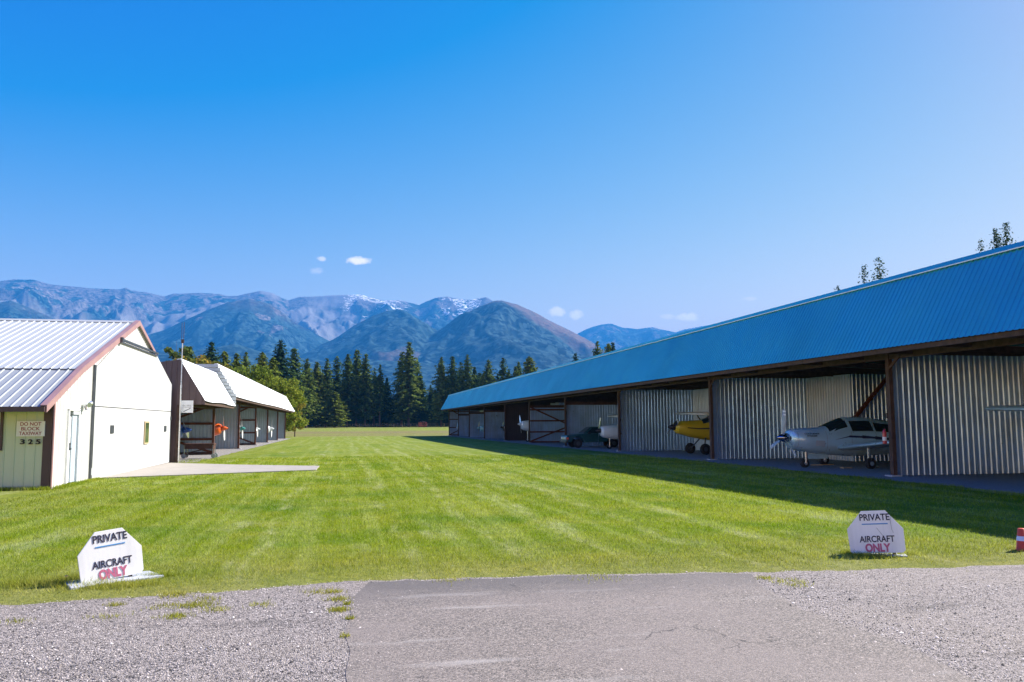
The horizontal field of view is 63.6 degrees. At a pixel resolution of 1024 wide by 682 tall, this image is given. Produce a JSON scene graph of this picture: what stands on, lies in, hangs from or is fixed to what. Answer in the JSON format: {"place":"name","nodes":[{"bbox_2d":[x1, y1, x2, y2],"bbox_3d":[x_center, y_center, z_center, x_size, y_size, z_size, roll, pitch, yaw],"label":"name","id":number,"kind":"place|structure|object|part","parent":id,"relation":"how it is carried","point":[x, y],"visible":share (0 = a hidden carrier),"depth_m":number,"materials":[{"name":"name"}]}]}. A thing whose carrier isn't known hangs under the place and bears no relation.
{"place":"outdoors","nodes":[
{"label":"outdoors","id":0,"kind":"place"},
{"bbox_2d":[0,279,707,397],"bbox_3d":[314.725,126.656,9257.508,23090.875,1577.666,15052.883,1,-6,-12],"label":"mountains","id":1,"kind":"structure","parent":0,"point":[480,332],"depth_m":6352.37,"materials":[{"name":"stone"}]},
{"bbox_2d":[0,426,1023,637],"bbox_3d":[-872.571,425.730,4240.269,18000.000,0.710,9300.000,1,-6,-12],"label":"ground","id":2,"kind":"structure","parent":0,"point":[369,442],"depth_m":14.55,"materials":[{"name":"green plant"}]},
{"bbox_2d":[0,318,171,488],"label":"white hangar","id":3,"kind":"structure","parent":2,"relation":"on","point":[96,395],"depth_m":26.79,"materials":[{"name":"grey metal"}]},
{"bbox_2d":[0,412,3,450],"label":"side window","id":4,"kind":"structure","parent":3,"relation":"in","point":[2,413],"depth_m":22.26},
{"bbox_2d":[16,421,45,435],"bbox_3d":[-13.072,2.384,22.411,0.701,0.410,0.037,1,-6,-12],"label":"wall sign","id":5,"kind":"object","parent":3,"relation":"attached to","point":[30,428],"visible":1,"depth_m":22.40,"materials":[{"name":"white paint"}]},
{"bbox_2d":[67,417,71,482],"bbox_3d":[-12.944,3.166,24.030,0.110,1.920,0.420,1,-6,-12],"label":"entry door","id":6,"kind":"structure","parent":3,"relation":"in","point":[69,449],"depth_m":24.16,"materials":[{"name":"white paint"}]},
{"bbox_2d":[92,407,170,478],"bbox_3d":[-14.504,3.828,32.075,0.012,2.296,12.000,1,-6,-12],"label":"door lower leaf","id":7,"kind":"structure","parent":3,"relation":"in","point":[123,450],"depth_m":30.38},
{"bbox_2d":[95,343,171,410],"bbox_3d":[-14.516,1.501,32.306,0.012,2.320,12.000,1,-6,-12],"label":"door upper leaf","id":8,"kind":"structure","parent":3,"relation":"in","point":[128,376],"depth_m":30.93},
{"bbox_2d":[144,421,149,443],"bbox_3d":[-14.710,3.687,33.211,0.040,0.910,0.730,1,-6,-12],"label":"window frame","id":9,"kind":"structure","parent":3,"relation":"in","point":[145,422],"depth_m":32.91,"materials":[{"name":"brown wood"}]},
{"bbox_2d":[145,423,148,442],"bbox_3d":[-14.689,3.686,33.200,0.016,0.790,0.580,1,-6,-12],"label":"window pane","id":10,"kind":"structure","parent":3,"relation":"in","point":[147,424],"depth_m":33.24,"materials":[{"name":"green glass"}]},
{"bbox_2d":[66,528,163,589],"bbox_3d":[-4.373,2.356,9.061,0.978,0.578,0.460,5,-8,-43],"label":"ground sign","id":11,"kind":"object","parent":2,"relation":"on","point":[116,553],"visible":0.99,"depth_m":9.04,"materials":[{"name":"white paint"}]},
{"bbox_2d":[164,341,192,361],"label":"tree","id":12,"kind":"object","parent":2,"relation":"on","point":[186,352],"visible":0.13,"depth_m":169.97,"materials":[{"name":"green plant"}]},
{"bbox_2d":[178,322,184,462],"bbox_3d":[-15.352,2.415,38.248,0.121,6.650,0.070,1,-6,-12],"label":"mast","id":13,"kind":"object","parent":2,"relation":"on","point":[182,341],"visible":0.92,"depth_m":38.17,"materials":[{"name":"metal"}]},
{"bbox_2d":[187,346,196,363],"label":"broadleaf tree","id":14,"kind":"object","parent":2,"relation":"on","point":[193,355],"visible":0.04,"depth_m":175.59,"materials":[{"name":"green plant"}]},
{"bbox_2d":[160,359,235,462],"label":"open hangar","id":15,"kind":"structure","parent":2,"relation":"on","point":[204,390],"depth_m":42.08,"materials":[{"name":"metal"}]},
{"bbox_2d":[181,400,192,412],"bbox_3d":[-15.126,3.052,38.382,0.542,0.568,0.036,1,-6,-12],"label":"hanging sign","id":16,"kind":"object","parent":15,"relation":"hanging from","point":[186,406],"visible":1,"depth_m":38.37,"materials":[{"name":"white paint"}]},
{"bbox_2d":[173,355,232,368],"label":"broadleaf tree","id":17,"kind":"object","parent":2,"relation":"on","point":[205,360],"visible":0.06,"depth_m":148.15,"materials":[{"name":"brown plant"}]},
{"bbox_2d":[100,463,318,477],"bbox_3d":[-11.322,5.113,33.063,7.000,0.115,11.400,1,-6,-12],"label":"concrete apron","id":18,"kind":"object","parent":2,"relation":"on","point":[175,469],"visible":0.71,"depth_m":31.52,"materials":[{"name":"beige concrete"}]},
{"bbox_2d":[201,342,220,362],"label":"fir tree","id":19,"kind":"object","parent":2,"relation":"on","point":[211,355],"visible":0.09,"depth_m":230.41,"materials":[{"name":"green plant"}]},
{"bbox_2d":[217,351,238,371],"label":"broadleaf tree","id":20,"kind":"object","parent":2,"relation":"on","point":[224,355],"visible":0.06,"depth_m":160.22,"materials":[{"name":"green plant"}]},
{"bbox_2d":[179,438,290,462],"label":"hangar floor","id":21,"kind":"structure","parent":2,"relation":"on","point":[219,452],"depth_m":55.38,"materials":[{"name":"grey concrete"}]},
{"bbox_2d":[180,422,191,437],"bbox_3d":[-20.357,4.964,42.530,7.618,2.297,7.428,-5,-7,40],"label":"light aircraft","id":22,"kind":"object","parent":21,"relation":"on","point":[186,430],"visible":0.15,"depth_m":43.46,"materials":[{"name":"blue paint"}]},
{"bbox_2d":[181,443,217,457],"bbox_3d":[-16.361,5.748,43.247,1.709,0.761,0.900,1,-6,-12],"label":"utility trolley","id":23,"kind":"object","parent":21,"relation":"on","point":[201,446],"visible":1,"depth_m":42.89,"materials":[{"name":"brown metal"}]},
{"bbox_2d":[215,416,227,440],"bbox_3d":[-22.465,6.129,54.290,7.618,2.382,7.428,-5,-7,40],"label":"light aircraft","id":24,"kind":"object","parent":21,"relation":"on","point":[219,428],"visible":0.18,"depth_m":55.05,"materials":[{"name":"orange paint"}]},
{"bbox_2d":[240,425,245,438],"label":"light aircraft","id":25,"kind":"object","parent":21,"relation":"on","point":[242,428],"visible":0.15,"depth_m":67.12,"materials":[{"name":"white paint"}]},
{"bbox_2d":[268,425,273,436],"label":"light aircraft","id":26,"kind":"object","parent":21,"relation":"on","point":[270,428],"visible":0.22,"depth_m":91.33,"materials":[{"name":"white paint"}]},
{"bbox_2d":[230,353,243,373],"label":"conifer","id":27,"kind":"object","parent":2,"relation":"on","point":[236,363],"visible":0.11,"depth_m":165.22,"materials":[{"name":"green plant"}]},
{"bbox_2d":[196,363,293,448],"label":"open hangar row","id":28,"kind":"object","parent":2,"relation":"on","point":[262,406],"visible":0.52,"depth_m":69.46,"materials":[{"name":"metal"}]},
{"bbox_2d":[242,352,250,378],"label":"conifer","id":29,"kind":"object","parent":2,"relation":"on","point":[245,362],"visible":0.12,"depth_m":200.25,"materials":[{"name":"green plant"}]},
{"bbox_2d":[232,364,274,386],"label":"broadleaf tree","id":30,"kind":"object","parent":2,"relation":"on","point":[258,372],"visible":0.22,"depth_m":129.69,"materials":[{"name":"green plant"}]},
{"bbox_2d":[255,352,268,382],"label":"conifer","id":31,"kind":"object","parent":2,"relation":"on","point":[262,358],"visible":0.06,"depth_m":190.31,"materials":[{"name":"green plant"}]},
{"bbox_2d":[258,375,293,418],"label":"broadleaf tree","id":32,"kind":"object","parent":2,"relation":"on","point":[265,382],"visible":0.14,"depth_m":127.71,"materials":[{"name":"green plant"}]},
{"bbox_2d":[268,357,287,418],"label":"larch tree","id":33,"kind":"object","parent":2,"relation":"on","point":[273,366],"visible":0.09,"depth_m":170.12,"materials":[{"name":"green plant"}]},
{"bbox_2d":[268,340,299,425],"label":"fir tree","id":34,"kind":"object","parent":2,"relation":"on","point":[279,356],"visible":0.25,"depth_m":260.27,"materials":[{"name":"green plant"}]},
{"bbox_2d":[270,378,308,431],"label":"broadleaf tree","id":35,"kind":"object","parent":2,"relation":"on","point":[293,390],"visible":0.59,"depth_m":127.53,"materials":[{"name":"green plant"}]},
{"bbox_2d":[286,397,305,436],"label":"broadleaf tree","id":36,"kind":"object","parent":2,"relation":"on","point":[293,428],"visible":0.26,"depth_m":130.70,"materials":[{"name":"green plant"}]},
{"bbox_2d":[287,348,312,419],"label":"spruce tree","id":37,"kind":"object","parent":2,"relation":"on","point":[295,365],"visible":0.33,"depth_m":285.20,"materials":[{"name":"green plant"}]},
{"bbox_2d":[299,358,323,427],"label":"conifer","id":38,"kind":"object","parent":2,"relation":"on","point":[306,383],"visible":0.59,"depth_m":299.16,"materials":[{"name":"green plant"}]},
{"bbox_2d":[307,362,332,426],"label":"conifer","id":39,"kind":"object","parent":2,"relation":"on","point":[318,376],"visible":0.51,"depth_m":313.44,"materials":[{"name":"green plant"}]},
{"bbox_2d":[320,358,335,426],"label":"fir tree","id":40,"kind":"object","parent":2,"relation":"on","point":[327,372],"visible":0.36,"depth_m":324.52,"materials":[{"name":"green plant"}]},
{"bbox_2d":[318,391,350,427],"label":"conifer","id":41,"kind":"object","parent":2,"relation":"on","point":[333,413],"visible":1,"depth_m":297.80,"materials":[{"name":"green plant"}]},
{"bbox_2d":[328,356,343,396],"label":"conifer","id":42,"kind":"object","parent":2,"relation":"on","point":[336,375],"visible":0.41,"depth_m":329.91,"materials":[{"name":"green plant"}]},
{"bbox_2d":[333,354,361,426],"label":"spruce tree","id":43,"kind":"object","parent":2,"relation":"on","point":[347,383],"visible":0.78,"depth_m":318.75,"materials":[{"name":"green plant"}]},
{"bbox_2d":[343,349,372,426],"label":"spruce tree","id":44,"kind":"object","parent":2,"relation":"on","point":[356,363],"visible":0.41,"depth_m":324.15,"materials":[{"name":"green plant"}]},
{"bbox_2d":[348,353,382,426],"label":"spruce tree","id":45,"kind":"object","parent":2,"relation":"on","point":[364,392],"visible":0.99,"depth_m":318.70,"materials":[{"name":"green plant"}]},
{"bbox_2d":[369,368,378,426],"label":"conifer","id":46,"kind":"object","parent":2,"relation":"on","point":[375,383],"visible":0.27,"depth_m":328.83,"materials":[{"name":"green plant"}]},
{"bbox_2d":[370,364,390,426],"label":"conifer","id":47,"kind":"object","parent":2,"relation":"on","point":[379,395],"visible":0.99,"depth_m":318.88,"materials":[{"name":"green plant"}]},
{"bbox_2d":[374,378,396,426],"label":"fir tree","id":48,"kind":"object","parent":2,"relation":"on","point":[385,418],"visible":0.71,"depth_m":328.10,"materials":[{"name":"green plant"}]},
{"bbox_2d":[296,373,506,427],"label":"background woods","id":49,"kind":"object","parent":2,"relation":"on","point":[351,423],"visible":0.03,"depth_m":348.41,"materials":[{"name":"green plant"}]},
{"bbox_2d":[390,352,413,426],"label":"conifer","id":50,"kind":"object","parent":2,"relation":"on","point":[398,368],"visible":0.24,"depth_m":333.84,"materials":[{"name":"green plant"}]},
{"bbox_2d":[389,342,431,426],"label":"conifer","id":51,"kind":"object","parent":2,"relation":"on","point":[408,394],"visible":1,"depth_m":323.80,"materials":[{"name":"green plant"}]},
{"bbox_2d":[412,359,426,426],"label":"conifer","id":52,"kind":"object","parent":2,"relation":"on","point":[416,374],"visible":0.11,"depth_m":344.88,"materials":[{"name":"green plant"}]},
{"bbox_2d":[410,374,430,425],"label":"fir tree","id":53,"kind":"object","parent":2,"relation":"on","point":[420,417],"visible":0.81,"depth_m":328.26,"materials":[{"name":"green plant"}]},
{"bbox_2d":[418,421,426,426],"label":"shed","id":54,"kind":"structure","parent":2,"relation":"on","point":[420,424],"depth_m":326.86,"materials":[{"name":"red paint"}]},
{"bbox_2d":[423,385,436,426],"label":"fir tree","id":55,"kind":"object","parent":2,"relation":"on","point":[433,422],"visible":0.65,"depth_m":333.21,"materials":[{"name":"green plant"}]},
{"bbox_2d":[423,357,450,426],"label":"spruce tree","id":56,"kind":"object","parent":2,"relation":"on","point":[440,380],"visible":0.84,"depth_m":318.62,"materials":[{"name":"green plant"}]},
{"bbox_2d":[437,356,461,419],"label":"spruce tree","id":57,"kind":"object","parent":2,"relation":"on","point":[452,376],"visible":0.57,"depth_m":319.14,"materials":[{"name":"green plant"}]},
{"bbox_2d":[455,362,465,389],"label":"spruce tree","id":58,"kind":"object","parent":2,"relation":"on","point":[460,370],"visible":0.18,"depth_m":334.80,"materials":[{"name":"green plant"}]},
{"bbox_2d":[457,354,479,391],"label":"conifer","id":59,"kind":"object","parent":2,"relation":"on","point":[467,377],"visible":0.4,"depth_m":319.54,"materials":[{"name":"green plant"}]},
{"bbox_2d":[472,367,479,387],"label":"fir tree","id":60,"kind":"object","parent":2,"relation":"on","point":[476,380],"visible":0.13,"depth_m":334.69,"materials":[{"name":"green plant"}]},
{"bbox_2d":[479,360,496,385],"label":"conifer","id":61,"kind":"object","parent":2,"relation":"on","point":[489,378],"visible":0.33,"depth_m":319.64,"materials":[{"name":"green plant"}]},
{"bbox_2d":[492,358,511,380],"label":"conifer","id":62,"kind":"object","parent":2,"relation":"on","point":[502,372],"visible":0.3,"depth_m":325.04,"materials":[{"name":"green plant"}]},
{"bbox_2d":[0,565,1023,681],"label":"gravel road shoulder","id":63,"kind":"object","parent":2,"relation":"on","point":[1006,573],"visible":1,"depth_m":6.92},
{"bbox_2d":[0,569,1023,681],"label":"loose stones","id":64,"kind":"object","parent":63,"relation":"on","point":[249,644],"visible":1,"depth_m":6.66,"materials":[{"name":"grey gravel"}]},
{"bbox_2d":[510,366,520,377],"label":"conifer","id":65,"kind":"object","parent":2,"relation":"on","point":[515,373],"visible":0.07,"depth_m":325.28,"materials":[{"name":"green plant"}]},
{"bbox_2d":[516,362,521,374],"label":"conifer","id":66,"kind":"object","parent":2,"relation":"on","point":[518,366],"visible":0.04,"depth_m":335.14,"materials":[{"name":"green plant"}]},
{"bbox_2d":[521,356,538,374],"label":"conifer","id":67,"kind":"object","parent":2,"relation":"on","point":[528,368],"visible":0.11,"depth_m":319.73,"materials":[{"name":"green plant"}]},
{"bbox_2d":[592,341,602,355],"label":"conifer","id":68,"kind":"object","parent":2,"relation":"on","point":[596,352],"visible":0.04,"depth_m":290.91,"materials":[{"name":"green plant"}]},
{"bbox_2d":[602,344,611,352],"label":"conifer","id":69,"kind":"object","parent":2,"relation":"on","point":[607,347],"visible":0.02,"depth_m":295.89,"materials":[{"name":"green plant"}]},
{"bbox_2d":[610,342,615,350],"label":"conifer","id":70,"kind":"object","parent":2,"relation":"on","point":[613,346],"visible":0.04,"depth_m":290.92,"materials":[{"name":"green plant"}]},
{"bbox_2d":[345,573,976,681],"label":"asphalt taxiway entrance","id":71,"kind":"object","parent":2,"relation":"on","point":[688,634],"visible":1,"depth_m":6.55,"materials":[{"name":"grey asphalt"}]},
{"bbox_2d":[441,241,1023,476],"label":"open hangar row","id":72,"kind":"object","parent":2,"relation":"on","point":[929,360],"visible":0.94,"depth_m":31.15,"materials":[{"name":"metal"}]},
{"bbox_2d":[882,428,886,443],"bbox_3d":[11.678,2.980,25.863,0.134,0.490,0.134,1,-6,-12],"label":"fire extinguisher","id":73,"kind":"object","parent":72,"relation":"attached to","point":[884,436],"visible":1,"depth_m":25.82,"materials":[{"name":"red paint"}]},
{"bbox_2d":[451,436,1023,492],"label":"hangar floor","id":74,"kind":"structure","parent":2,"relation":"on","point":[1011,482],"depth_m":30.50,"materials":[{"name":"grey concrete"}]},
{"bbox_2d":[477,422,483,432],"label":"light aircraft","id":75,"kind":"object","parent":74,"relation":"on","point":[481,427],"visible":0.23,"depth_m":106.01,"materials":[{"name":"teal paint"}]},
{"bbox_2d":[518,415,528,441],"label":"light aircraft","id":76,"kind":"object","parent":74,"relation":"on","point":[524,425],"visible":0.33,"depth_m":82.05,"materials":[{"name":"white paint"}]},
{"bbox_2d":[560,427,617,447],"bbox_3d":[6.012,7.042,60.544,4.780,1.519,2.080,1,-6,-12],"label":"pickup truck","id":77,"kind":"object","parent":74,"relation":"on","point":[588,434],"visible":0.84,"depth_m":59.76,"materials":[{"name":"teal paint"}]},
{"bbox_3d":[6.140,6.475,59.907,1.500,0.380,0.125,1,-6,-12],"label":"side window","id":78,"kind":"part","parent":77,"relation":"part of","materials":[{"name":"black glass"}]},
{"bbox_2d":[595,415,617,448],"bbox_3d":[9.029,6.304,57.730,7.751,2.376,7.610,-5,-7,41],"label":"light aircraft","id":79,"kind":"object","parent":74,"relation":"on","point":[609,431],"visible":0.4,"depth_m":56.51,"materials":[{"name":"white paint"}]},
{"bbox_2d":[667,412,709,454],"bbox_3d":[12.074,5.072,45.904,7.610,2.407,7.751,-3,-6,26],"label":"light aircraft","id":80,"kind":"object","parent":74,"relation":"on","point":[698,429],"visible":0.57,"depth_m":45.53,"materials":[{"name":"yellow paint"}]},
{"bbox_2d":[770,409,888,468],"bbox_3d":[13.546,3.651,31.480,7.428,2.297,7.618,-3,-6,26],"label":"light aircraft","id":81,"kind":"object","parent":74,"relation":"on","point":[851,436],"visible":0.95,"depth_m":31.13,"materials":[{"name":"silver metal"}]},
{"bbox_3d":[11.636,4.379,31.362,0.800,0.190,0.030,1,-6,-12],"label":"gear door","id":82,"kind":"part","parent":81,"relation":"part of","materials":[{"name":"grey metal"}]},
{"bbox_3d":[12.406,3.215,31.277,0.614,0.406,0.194,1,-6,-15],"label":"cabin window","id":83,"kind":"part","parent":81,"relation":"part of","materials":[{"name":"black glass"}]},
{"bbox_3d":[13.278,3.233,31.405,0.900,0.397,0.265,1,-6,-12],"label":"cabin window","id":84,"kind":"part","parent":81,"relation":"part of","materials":[{"name":"black glass"}]},
{"bbox_3d":[14.257,3.323,31.606,0.909,0.404,0.219,1,-6,-14],"label":"cabin window","id":85,"kind":"part","parent":81,"relation":"part of","materials":[{"name":"black glass"}]},
{"bbox_2d":[985,405,1023,410],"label":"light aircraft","id":86,"kind":"object","parent":74,"relation":"on","point":[1006,408],"visible":1,"depth_m":24.50,"materials":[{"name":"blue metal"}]},
{"bbox_2d":[858,264,869,283],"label":"conifer","id":87,"kind":"object","parent":2,"relation":"on","point":[864,276],"visible":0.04,"depth_m":121.52,"materials":[{"name":"green plant"}]},
{"bbox_2d":[847,510,907,556],"bbox_3d":[4.681,2.464,10.605,0.698,0.576,0.328,-2,-6,15],"label":"ground sign","id":88,"kind":"object","parent":2,"relation":"on","point":[880,531],"visible":0.98,"depth_m":10.55,"materials":[{"name":"white paint"}]},
{"bbox_2d":[870,256,888,281],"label":"conifer","id":89,"kind":"object","parent":2,"relation":"on","point":[879,273],"visible":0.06,"depth_m":119.45,"materials":[{"name":"green plant"}]},
{"bbox_2d":[977,238,983,252],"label":"broadleaf tree","id":90,"kind":"object","parent":2,"relation":"on","point":[981,249],"visible":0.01,"depth_m":101.58,"materials":[{"name":"green plant"}]},
{"bbox_2d":[989,228,1006,248],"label":"fir tree","id":91,"kind":"object","parent":2,"relation":"on","point":[995,234],"visible":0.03,"depth_m":106.71,"materials":[{"name":"green plant"}]},
{"bbox_2d":[997,222,1018,247],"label":"fir tree","id":92,"kind":"object","parent":2,"relation":"on","point":[1006,233],"visible":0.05,"depth_m":105.80,"materials":[{"name":"green plant"}]},
{"bbox_2d":[1016,528,1023,550],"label":"traffic cone","id":93,"kind":"object","parent":2,"relation":"on","point":[1020,539],"visible":0.96,"depth_m":10.81,"materials":[{"name":"plastic"}]},
{"bbox_2d":[0,0,1023,333],"label":"sky","id":94,"kind":"structure","parent":0,"point":[579,165],"materials":[{"name":"blue"}]}
]}

